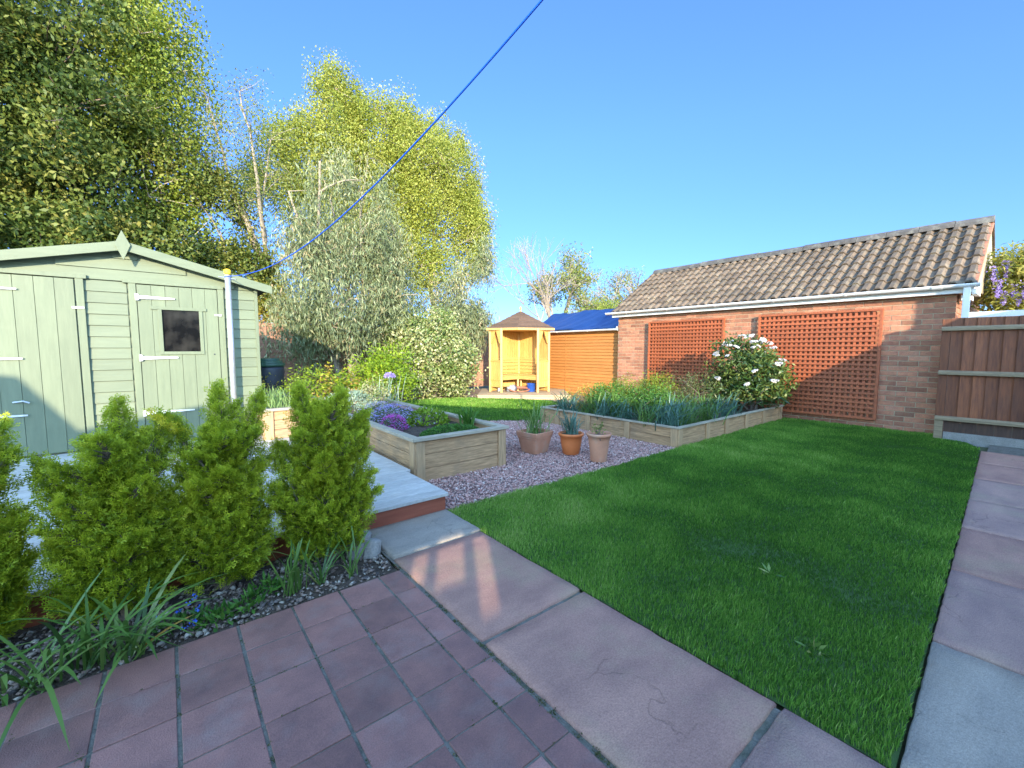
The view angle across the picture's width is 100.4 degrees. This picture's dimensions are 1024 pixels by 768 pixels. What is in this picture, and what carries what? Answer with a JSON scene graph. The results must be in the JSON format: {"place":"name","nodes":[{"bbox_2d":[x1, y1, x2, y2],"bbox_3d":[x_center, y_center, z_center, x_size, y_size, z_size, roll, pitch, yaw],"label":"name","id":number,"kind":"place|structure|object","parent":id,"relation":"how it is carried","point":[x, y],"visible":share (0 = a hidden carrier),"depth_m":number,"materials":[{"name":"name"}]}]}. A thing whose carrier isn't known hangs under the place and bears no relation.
{"place":"outdoors","nodes":[
{"label":"outdoors","id":0,"kind":"place"},
{"bbox_2d":[0,546,397,707],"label":"planting bed","id":1,"kind":"object","parent":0,"point":[172,601],"visible":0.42,"depth_m":1.97,"materials":[{"name":"grey gravel"}]},
{"bbox_2d":[0,410,44,642],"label":"golden conifer","id":2,"kind":"object","parent":1,"relation":"on","point":[15,563],"visible":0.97,"depth_m":1.69,"materials":[{"name":"green plant"}]},
{"bbox_2d":[0,568,166,749],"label":"daffodil clump","id":3,"kind":"object","parent":1,"relation":"on","point":[47,654],"visible":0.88,"depth_m":1.52,"materials":[{"name":"green plant"}]},
{"bbox_2d":[20,393,206,625],"bbox_3d":[-1.748,0.552,1.867,0.505,1.039,0.537,1,5,17],"label":"golden conifer","id":4,"kind":"object","parent":1,"relation":"on","point":[111,523],"visible":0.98,"depth_m":1.80,"materials":[{"name":"green plant"}]},
{"bbox_2d":[0,570,229,675],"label":"daffodil clump","id":5,"kind":"object","parent":1,"relation":"on","point":[101,654],"visible":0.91,"depth_m":1.62,"materials":[{"name":"green plant"}]},
{"bbox_2d":[37,554,217,705],"bbox_3d":[-1.558,0.932,1.771,0.559,0.274,0.829,-4,6,-39],"label":"daffodil clump","id":6,"kind":"object","parent":1,"relation":"on","point":[132,646],"visible":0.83,"depth_m":1.71,"materials":[{"name":"green plant"}]},
{"bbox_2d":[146,593,213,643],"bbox_3d":[-1.419,1.024,1.862,0.298,0.141,0.191,-4,6,-39],"label":"forget me not","id":7,"kind":"object","parent":1,"relation":"on","point":[194,611],"visible":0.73,"depth_m":1.87,"materials":[{"name":"green plant"}]},
{"bbox_2d":[143,376,282,595],"bbox_3d":[-1.440,0.506,2.112,0.534,1.089,0.482,-1,5,-13],"label":"golden conifer","id":8,"kind":"object","parent":1,"relation":"on","point":[221,481],"visible":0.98,"depth_m":2.06,"materials":[{"name":"green plant"}]},
{"bbox_2d":[193,599,245,631],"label":"weed","id":9,"kind":"object","parent":1,"relation":"on","point":[229,608],"visible":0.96,"depth_m":1.88,"materials":[{"name":"green plant"}]},
{"bbox_2d":[225,583,266,618],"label":"weed","id":10,"kind":"object","parent":1,"relation":"on","point":[250,594],"visible":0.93,"depth_m":1.99,"materials":[{"name":"green plant"}]},
{"bbox_2d":[245,570,287,597],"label":"weed","id":11,"kind":"object","parent":1,"relation":"on","point":[276,581],"visible":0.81,"depth_m":2.13,"materials":[{"name":"green plant"}]},
{"bbox_2d":[265,539,316,596],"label":"daffodil clump","id":12,"kind":"object","parent":1,"relation":"on","point":[294,575],"visible":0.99,"depth_m":2.12,"materials":[{"name":"green plant"}]},
{"bbox_2d":[268,533,349,584],"bbox_3d":[-1.022,0.911,2.224,0.315,0.242,0.383,4,6,44],"label":"daffodil clump","id":13,"kind":"object","parent":1,"relation":"on","point":[321,572],"visible":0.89,"depth_m":2.21,"materials":[{"name":"green plant"}]},
{"bbox_2d":[263,377,384,562],"bbox_3d":[-1.052,0.490,2.401,0.630,1.073,0.496,-4,6,-39],"label":"golden conifer","id":14,"kind":"object","parent":1,"relation":"on","point":[325,453],"visible":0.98,"depth_m":2.33,"materials":[{"name":"green plant"}]},
{"bbox_2d":[325,521,377,578],"bbox_3d":[-0.865,0.883,2.255,0.280,0.292,0.332,-2,5,-26],"label":"daffodil clump","id":15,"kind":"object","parent":1,"relation":"on","point":[350,570],"visible":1,"depth_m":2.28,"materials":[{"name":"green plant"}]},
{"bbox_2d":[346,529,371,559],"bbox_3d":[-0.907,0.966,2.527,0.114,0.170,0.146,14,1,23],"label":"stone block","id":16,"kind":"object","parent":1,"relation":"on","point":[368,535],"depth_m":2.48,"materials":[{"name":"stone"}]},
{"bbox_2d":[363,538,380,559],"bbox_3d":[-0.825,0.988,2.517,0.106,0.140,0.082,10,-7,-16],"label":"stone block","id":17,"kind":"object","parent":1,"relation":"on","point":[372,548],"depth_m":2.49,"materials":[{"name":"stone"}]},
{"bbox_2d":[0,428,447,597],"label":"deck","id":18,"kind":"structure","parent":0,"point":[403,486],"depth_m":3.26,"materials":[{"name":"grey paint"}]},
{"bbox_2d":[0,230,271,457],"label":"garden shed","id":19,"kind":"structure","parent":18,"relation":"on","point":[87,330],"depth_m":4.49,"materials":[{"name":"green paint"}]},
{"bbox_2d":[0,274,85,456],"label":"door","id":20,"kind":"structure","parent":19,"relation":"in","point":[30,356],"depth_m":4.19,"materials":[{"name":"green paint"}]},
{"bbox_2d":[135,284,221,439],"bbox_3d":[-3.751,-0.226,4.882,0.765,1.735,0.047,-4,6,-39],"label":"door","id":21,"kind":"structure","parent":19,"relation":"in","point":[185,298],"depth_m":4.85,"materials":[{"name":"green paint"}]},
{"bbox_2d":[150,306,206,354],"bbox_3d":[-3.764,-0.602,4.847,0.500,0.530,0.028,-4,6,-39],"label":"window","id":22,"kind":"structure","parent":19,"relation":"in","point":[180,329],"depth_m":4.85,"materials":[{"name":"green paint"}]},
{"bbox_2d":[9,497,444,629],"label":"deck fascia","id":23,"kind":"structure","parent":18,"relation":"attached to","point":[388,517],"depth_m":2.84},
{"bbox_2d":[218,269,237,430],"bbox_3d":[-3.340,-0.355,5.079,0.167,2.000,0.074,-8,9,-60],"label":"clothes pole","id":24,"kind":"object","parent":18,"relation":"on","point":[228,295],"visible":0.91,"depth_m":5.04,"materials":[{"name":"metal"}]},
{"bbox_2d":[228,0,542,276],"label":"washing line","id":25,"kind":"object","parent":24,"relation":"attached to","point":[479,72],"visible":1,"depth_m":1.83,"materials":[{"name":"blue plastic"}]},
{"bbox_2d":[258,393,327,439],"bbox_3d":[-3.121,0.407,5.899,0.865,0.384,1.840,-4,6,-39],"label":"raised planter","id":26,"kind":"object","parent":18,"relation":"on","point":[273,420],"visible":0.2,"depth_m":5.05,"materials":[{"name":"brown wood"}]},
{"bbox_2d":[252,385,293,412],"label":"plant","id":27,"kind":"object","parent":26,"relation":"on","point":[276,402],"visible":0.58,"depth_m":5.39,"materials":[{"name":"green plant"}]},
{"bbox_2d":[275,363,332,403],"bbox_3d":[-2.807,0.044,5.806,0.664,0.639,0.784,2,5,24],"label":"euphorbia","id":28,"kind":"object","parent":26,"relation":"on","point":[313,387],"visible":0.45,"depth_m":5.81,"materials":[{"name":"green plant"}]},
{"bbox_2d":[0,571,606,767],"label":"patio","id":29,"kind":"structure","parent":0,"point":[407,736],"depth_m":1.44,"materials":[{"name":"stone"}]},
{"bbox_2d":[0,570,609,767],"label":"patio joints","id":30,"kind":"object","parent":29,"relation":"attached to","point":[263,726],"visible":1,"depth_m":1.45,"materials":[{"name":"grey concrete"}]},
{"bbox_2d":[8,564,613,767],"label":"joint moss","id":31,"kind":"object","parent":30,"relation":"on","point":[596,752],"visible":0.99,"depth_m":1.53,"materials":[{"name":"green plant"}]},
{"bbox_2d":[281,389,586,419],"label":"border soil","id":32,"kind":"structure","parent":0,"point":[476,392],"depth_m":11.40,"materials":[{"name":"brown soil"}]},
{"bbox_2d":[260,358,285,396],"bbox_3d":[-4.185,0.077,7.319,0.550,1.055,0.550,-4,6,-39],"label":"water butt","id":33,"kind":"object","parent":32,"relation":"on","point":[273,366],"visible":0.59,"depth_m":7.13,"materials":[{"name":"plastic"}]},
{"bbox_2d":[261,362,373,419],"bbox_3d":[-3.425,0.149,7.209,2.151,1.011,1.212,-1,5,-17],"label":"rose shrub","id":34,"kind":"object","parent":32,"relation":"on","point":[331,383],"visible":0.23,"depth_m":7.35,"materials":[{"name":"green plant"}]},
{"bbox_2d":[309,338,423,401],"bbox_3d":[-2.679,-0.152,8.132,2.406,1.472,1.697,-4,6,-39],"label":"lime spiraea","id":35,"kind":"object","parent":32,"relation":"on","point":[378,365],"visible":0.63,"depth_m":8.18,"materials":[{"name":"green plant"}]},
{"bbox_2d":[371,302,488,400],"bbox_3d":[-1.945,-0.822,10.481,2.773,2.422,2.050,-4,6,-39],"label":"variegated bush","id":36,"kind":"object","parent":32,"relation":"on","point":[435,348],"visible":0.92,"depth_m":10.12,"materials":[{"name":"green plant"}]},
{"bbox_2d":[477,388,569,399],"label":"timber platform","id":37,"kind":"structure","parent":32,"relation":"on","point":[496,394],"depth_m":10.59,"materials":[{"name":"beige wood"}]},
{"bbox_2d":[486,306,554,392],"bbox_3d":[0.214,-0.920,11.177,1.346,2.255,1.365,-4,6,-44],"label":"corner arbour","id":38,"kind":"object","parent":37,"relation":"on","point":[519,348],"visible":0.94,"depth_m":11.27,"materials":[{"name":"yellow wood"}]},
{"bbox_2d":[403,396,557,420],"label":"lawn grass","id":39,"kind":"structure","parent":0,"point":[497,405],"depth_m":8.99,"materials":[{"name":"green plant"}]},
{"bbox_2d":[0,0,1023,326],"label":"sky","id":40,"kind":"structure","parent":0,"point":[653,134],"materials":[{"name":"blue"}]},
{"bbox_2d":[428,420,677,510],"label":"gravel","id":41,"kind":"structure","parent":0,"point":[585,449],"depth_m":4.47,"materials":[{"name":"grey gravel"}]},
{"bbox_2d":[347,397,508,481],"bbox_3d":[-1.543,0.580,5.489,1.090,0.451,3.480,-4,6,-39],"label":"raised planter","id":42,"kind":"object","parent":41,"relation":"on","point":[446,454],"visible":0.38,"depth_m":4.23,"materials":[{"name":"brown wood"}]},
{"bbox_2d":[324,389,380,410],"bbox_3d":[-2.413,0.237,6.376,0.906,0.392,0.783,-4,6,-39],"label":"santolina","id":43,"kind":"object","parent":42,"relation":"on","point":[355,393],"visible":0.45,"depth_m":6.32,"materials":[{"name":"plant"}]},
{"bbox_2d":[358,378,396,407],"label":"pale shrub","id":44,"kind":"object","parent":42,"relation":"on","point":[377,392],"visible":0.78,"depth_m":6.43,"materials":[{"name":"green plant"}]},
{"bbox_2d":[362,401,400,421],"bbox_3d":[-1.644,0.332,5.264,0.571,0.258,0.700,-4,6,-39],"label":"phlox","id":45,"kind":"object","parent":42,"relation":"on","point":[377,404],"visible":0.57,"depth_m":5.25,"materials":[{"name":"purple plant"}]},
{"bbox_2d":[372,372,406,401],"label":"flower","id":46,"kind":"object","parent":42,"relation":"on","point":[389,374],"visible":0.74,"depth_m":7.52,"materials":[{"name":"purple plant"}]},
{"bbox_2d":[367,403,418,427],"bbox_3d":[-1.383,0.352,4.995,0.627,0.260,0.720,-4,6,-39],"label":"aubrieta","id":47,"kind":"object","parent":42,"relation":"on","point":[393,409],"visible":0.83,"depth_m":4.90,"materials":[{"name":"purple plant"}]},
{"bbox_2d":[381,413,406,430],"bbox_3d":[-1.296,0.414,4.659,0.314,0.178,0.404,-4,6,-39],"label":"aubrieta","id":48,"kind":"object","parent":42,"relation":"on","point":[390,417],"visible":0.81,"depth_m":4.63,"materials":[{"name":"purple plant"}]},
{"bbox_2d":[405,406,450,426],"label":"leafy perennial","id":49,"kind":"object","parent":42,"relation":"on","point":[439,414],"visible":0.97,"depth_m":4.93,"materials":[{"name":"green plant"}]},
{"bbox_2d":[419,423,477,436],"bbox_3d":[-0.632,0.471,4.422,0.701,0.128,0.439,-4,6,-39],"label":"creeping thyme","id":50,"kind":"object","parent":42,"relation":"on","point":[443,428],"visible":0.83,"depth_m":4.36,"materials":[{"name":"green plant"}]},
{"bbox_2d":[456,406,478,424],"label":"plant","id":51,"kind":"object","parent":42,"relation":"on","point":[467,418],"visible":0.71,"depth_m":4.72,"materials":[{"name":"green plant"}]},
{"bbox_2d":[516,428,552,454],"bbox_3d":[0.268,0.675,5.042,0.331,0.254,0.331,-5,7,-45],"label":"plant pot","id":52,"kind":"object","parent":41,"relation":"on","point":[534,444],"visible":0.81,"depth_m":4.94,"materials":[{"name":"ceramic"}]},
{"bbox_2d":[511,400,557,433],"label":"potted bulbs","id":53,"kind":"object","parent":52,"relation":"on","point":[531,425],"visible":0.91,"depth_m":5.03,"materials":[{"name":"green plant"}]},
{"bbox_2d":[558,430,583,454],"bbox_3d":[0.685,0.685,4.955,0.298,0.248,0.298,-4,6,-39],"label":"plant pot","id":54,"kind":"object","parent":41,"relation":"on","point":[570,444],"visible":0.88,"depth_m":4.86,"materials":[{"name":"orange ceramic"}]},
{"bbox_2d":[557,409,584,434],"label":"potted bulbs","id":55,"kind":"object","parent":54,"relation":"on","point":[570,429],"visible":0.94,"depth_m":4.93,"materials":[{"name":"green plant"}]},
{"bbox_2d":[586,430,611,462],"bbox_3d":[0.943,0.680,4.635,0.272,0.310,0.272,-4,6,-39],"label":"plant pot","id":56,"kind":"object","parent":41,"relation":"on","point":[598,448],"visible":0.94,"depth_m":4.55,"materials":[{"name":"ceramic"}]},
{"bbox_2d":[369,509,1023,767],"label":"grey path slabs","id":57,"kind":"structure","parent":0,"point":[969,711],"depth_m":1.45,"materials":[{"name":"concrete"}]},
{"bbox_2d":[380,386,1012,767],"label":"ground","id":58,"kind":"structure","parent":0,"point":[781,708],"depth_m":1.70,"materials":[{"name":"green plant"}]},
{"bbox_2d":[0,0,215,267],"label":"evergreen tree","id":59,"kind":"object","parent":58,"relation":"on","point":[45,138],"visible":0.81,"depth_m":7.41,"materials":[{"name":"green plant"}]},
{"bbox_2d":[44,0,237,267],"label":"birch tree","id":60,"kind":"object","parent":58,"relation":"on","point":[155,13],"visible":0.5,"depth_m":8.70,"materials":[{"name":"green plant"}]},
{"bbox_2d":[149,45,309,322],"bbox_3d":[-6.119,-3.321,9.582,3.114,7.721,1.967,-4,6,-39],"label":"pale trunk tree","id":61,"kind":"object","parent":58,"relation":"on","point":[230,194],"visible":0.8,"depth_m":9.45,"materials":[{"name":"green plant"}]},
{"bbox_2d":[254,277,296,322],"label":"bronze shrub","id":62,"kind":"object","parent":58,"relation":"on","point":[262,317],"visible":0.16,"depth_m":9.89,"materials":[{"name":"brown plant"}]},
{"bbox_2d":[259,323,305,392],"bbox_3d":[-5.600,-0.451,9.611,1.740,1.835,0.090,-4,6,-39],"label":"lap fence panel","id":63,"kind":"object","parent":58,"relation":"on","point":[263,351],"visible":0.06,"depth_m":9.78,"materials":[{"name":"brown wood"}]},
{"bbox_2d":[234,45,435,311],"bbox_3d":[-5.421,-5.204,13.916,6.064,10.754,2.851,-4,6,-39],"label":"birch tree","id":64,"kind":"object","parent":58,"relation":"on","point":[342,120],"visible":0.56,"depth_m":13.25,"materials":[{"name":"green plant"}]},
{"bbox_2d":[257,131,427,386],"bbox_3d":[-3.655,-2.511,9.408,3.867,6.104,2.685,-4,6,-39],"label":"eucalyptus tree","id":65,"kind":"object","parent":58,"relation":"on","point":[313,323],"visible":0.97,"depth_m":9.03,"materials":[{"name":"green plant"}]},
{"bbox_2d":[306,328,380,394],"bbox_3d":[-4.199,-0.543,10.737,1.840,1.835,0.090,-4,6,-39],"label":"lap fence panel","id":66,"kind":"object","parent":58,"relation":"on","point":[340,359],"visible":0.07,"depth_m":10.58,"materials":[{"name":"brown wood"}]},
{"bbox_2d":[337,294,467,323],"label":"hedge tree","id":67,"kind":"object","parent":58,"relation":"on","point":[415,306],"visible":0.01,"depth_m":13.08,"materials":[{"name":"green plant"}]},
{"bbox_2d":[375,100,501,320],"bbox_3d":[-2.594,-5.193,15.629,4.911,10.457,3.063,-4,6,-39],"label":"birch tree","id":68,"kind":"object","parent":58,"relation":"on","point":[467,223],"visible":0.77,"depth_m":15.04,"materials":[{"name":"green plant"}]},
{"bbox_2d":[411,232,499,383],"bbox_3d":[-1.454,-1.998,11.849,2.539,4.668,1.533,-2,5,-25],"label":"eucalyptus tree","id":69,"kind":"object","parent":58,"relation":"on","point":[474,325],"visible":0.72,"depth_m":11.74,"materials":[{"name":"green plant"}]},
{"bbox_2d":[461,331,488,386],"bbox_3d":[-1.320,-0.732,13.053,1.840,1.835,0.090,-4,6,-39],"label":"lap fence panel","id":70,"kind":"object","parent":58,"relation":"on","point":[484,363],"visible":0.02,"depth_m":13.38,"materials":[{"name":"brown wood"}]},
{"bbox_2d":[485,234,575,320],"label":"bare tree","id":71,"kind":"object","parent":58,"relation":"on","point":[547,306],"visible":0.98,"depth_m":21.17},
{"bbox_2d":[521,241,624,316],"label":"budding tree","id":72,"kind":"object","parent":58,"relation":"on","point":[578,280],"visible":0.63,"depth_m":25.23,"materials":[{"name":"green plant"}]},
{"bbox_2d":[544,309,618,395],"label":"blue roofed outbuilding","id":73,"kind":"structure","parent":58,"relation":"on","point":[583,347],"depth_m":11.51,"materials":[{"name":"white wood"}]},
{"bbox_2d":[576,296,619,311],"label":"conifer hedge","id":74,"kind":"object","parent":58,"relation":"on","point":[608,305],"visible":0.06,"depth_m":19.43,"materials":[{"name":"green plant"}]},
{"bbox_2d":[552,250,644,309],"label":"budding tree","id":75,"kind":"object","parent":58,"relation":"on","point":[628,288],"visible":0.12,"depth_m":31.73,"materials":[{"name":"green plant"}]},
{"bbox_2d":[576,265,643,310],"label":"budding tree","id":76,"kind":"object","parent":58,"relation":"on","point":[614,281],"visible":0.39,"depth_m":31.79,"materials":[{"name":"brown plant"}]},
{"bbox_2d":[540,397,784,447],"bbox_3d":[2.647,0.510,7.343,3.580,0.288,2.522,-4,6,-39],"label":"raised planter","id":77,"kind":"object","parent":58,"relation":"on","point":[676,435],"visible":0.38,"depth_m":6.02,"materials":[{"name":"brown wood"}]},
{"bbox_2d":[544,388,581,409],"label":"strap leaf clump","id":78,"kind":"object","parent":77,"relation":"on","point":[564,400],"visible":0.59,"depth_m":7.11,"materials":[{"name":"green plant"}]},
{"bbox_2d":[556,395,590,415],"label":"strap leaf clump","id":79,"kind":"object","parent":77,"relation":"on","point":[572,408],"visible":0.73,"depth_m":6.79,"materials":[{"name":"green plant"}]},
{"bbox_2d":[562,382,606,409],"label":"shrub","id":80,"kind":"object","parent":77,"relation":"on","point":[583,393],"visible":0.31,"depth_m":7.50,"materials":[{"name":"green plant"}]},
{"bbox_2d":[574,393,601,413],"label":"strap leaf clump","id":81,"kind":"object","parent":77,"relation":"on","point":[586,410],"visible":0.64,"depth_m":6.58,"materials":[{"name":"green plant"}]},
{"bbox_2d":[571,393,628,419],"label":"strap leaf clump","id":82,"kind":"object","parent":77,"relation":"on","point":[605,412],"visible":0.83,"depth_m":6.26,"materials":[{"name":"green plant"}]},
{"bbox_2d":[596,387,637,417],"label":"strap leaf clump","id":83,"kind":"object","parent":77,"relation":"on","point":[616,405],"visible":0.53,"depth_m":6.45,"materials":[{"name":"green plant"}]},
{"bbox_2d":[612,398,651,419],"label":"strap leaf clump","id":84,"kind":"object","parent":77,"relation":"on","point":[629,415],"visible":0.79,"depth_m":6.04,"materials":[{"name":"green plant"}]},
{"bbox_2d":[588,369,679,409],"bbox_3d":[2.079,0.121,7.287,1.616,0.760,1.056,-2,5,-20],"label":"yellow green shrub","id":85,"kind":"object","parent":77,"relation":"on","point":[627,384],"visible":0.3,"depth_m":7.27,"materials":[{"name":"green plant"}]},
{"bbox_2d":[584,378,684,418],"bbox_3d":[1.908,0.234,6.718,1.583,0.622,1.073,2,5,21],"label":"dark shrub","id":86,"kind":"object","parent":77,"relation":"on","point":[648,400],"visible":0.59,"depth_m":6.64,"materials":[{"name":"green plant"}]},
{"bbox_2d":[623,395,678,425],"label":"strap leaf clump","id":87,"kind":"object","parent":77,"relation":"on","point":[644,417],"visible":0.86,"depth_m":5.75,"materials":[{"name":"green plant"}]},
{"bbox_2d":[635,393,693,423],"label":"strap leaf clump","id":88,"kind":"object","parent":77,"relation":"on","point":[659,419],"visible":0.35,"depth_m":5.97,"materials":[{"name":"green plant"}]},
{"bbox_2d":[655,397,704,430],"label":"strap leaf clump","id":89,"kind":"object","parent":77,"relation":"on","point":[669,421],"visible":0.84,"depth_m":5.50,"materials":[{"name":"green plant"}]},
{"bbox_2d":[656,398,711,425],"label":"strap leaf clump","id":90,"kind":"object","parent":77,"relation":"on","point":[689,421],"visible":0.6,"depth_m":5.62,"materials":[{"name":"green plant"}]},
{"bbox_2d":[654,366,727,404],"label":"twiggy shrub","id":91,"kind":"object","parent":77,"relation":"on","point":[703,393],"visible":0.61,"depth_m":7.24,"materials":[{"name":"green plant"}]},
{"bbox_2d":[680,385,739,424],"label":"strap leaf clump","id":92,"kind":"object","parent":77,"relation":"on","point":[709,417],"visible":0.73,"depth_m":5.99,"materials":[{"name":"green plant"}]},
{"bbox_2d":[694,392,740,418],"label":"strap leaf clump","id":93,"kind":"object","parent":77,"relation":"on","point":[721,407],"visible":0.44,"depth_m":6.31,"materials":[{"name":"green plant"}]},
{"bbox_2d":[715,393,751,416],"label":"strap leaf clump","id":94,"kind":"object","parent":77,"relation":"on","point":[731,411],"visible":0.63,"depth_m":6.53,"materials":[{"name":"green plant"}]},
{"bbox_2d":[699,330,799,411],"bbox_3d":[3.945,-0.182,7.163,1.293,1.423,1.520,-4,6,-39],"label":"rhododendron","id":95,"kind":"object","parent":77,"relation":"on","point":[746,379],"visible":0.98,"depth_m":6.98,"materials":[{"name":"green plant"}]},
{"bbox_2d":[605,215,994,433],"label":"brick garage","id":96,"kind":"structure","parent":58,"relation":"on","point":[919,284],"depth_m":7.01,"materials":[{"name":"brick"}]},
{"bbox_2d":[647,318,724,401],"bbox_3d":[3.587,-0.485,8.923,0.092,1.685,1.660,-4,6,-39],"label":"trellis panel","id":97,"kind":"object","parent":96,"relation":"attached to","point":[655,337],"visible":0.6,"depth_m":8.89,"materials":[{"name":"orange wood"}]},
{"bbox_2d":[757,308,883,420],"bbox_3d":[5.034,-0.344,7.135,0.092,1.695,1.730,-4,6,-39],"label":"trellis panel","id":98,"kind":"object","parent":96,"relation":"attached to","point":[866,340],"visible":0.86,"depth_m":6.91,"materials":[{"name":"orange wood"}]},
{"bbox_2d":[970,240,1023,311],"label":"wisteria","id":99,"kind":"object","parent":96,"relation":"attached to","point":[1000,294],"visible":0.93,"depth_m":6.26,"materials":[{"name":"purple plant"}]},
{"bbox_2d":[795,641,828,656],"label":"lawn weed","id":100,"kind":"object","parent":58,"relation":"on","point":[815,645],"visible":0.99,"depth_m":1.71,"materials":[{"name":"green plant"}]},
{"bbox_2d":[933,315,1023,448],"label":"close boarded fence","id":101,"kind":"object","parent":58,"relation":"on","point":[980,385],"visible":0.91,"depth_m":5.44,"materials":[{"name":"wood"}]},
{"bbox_2d":[381,437,1023,767],"bbox_3d":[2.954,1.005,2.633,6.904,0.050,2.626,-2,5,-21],"label":"pink path slabs","id":102,"kind":"structure","parent":0,"point":[616,689],"depth_m":1.68,"materials":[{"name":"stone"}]},
{"bbox_2d":[740,478,1023,767],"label":"purple path slabs","id":103,"kind":"structure","parent":0,"point":[981,618],"depth_m":1.82,"materials":[{"name":"stone"}]},
{"bbox_2d":[969,310,1023,317],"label":"white beam","id":104,"kind":"structure","parent":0,"point":[998,313],"depth_m":5.61,"materials":[{"name":"plastic"}]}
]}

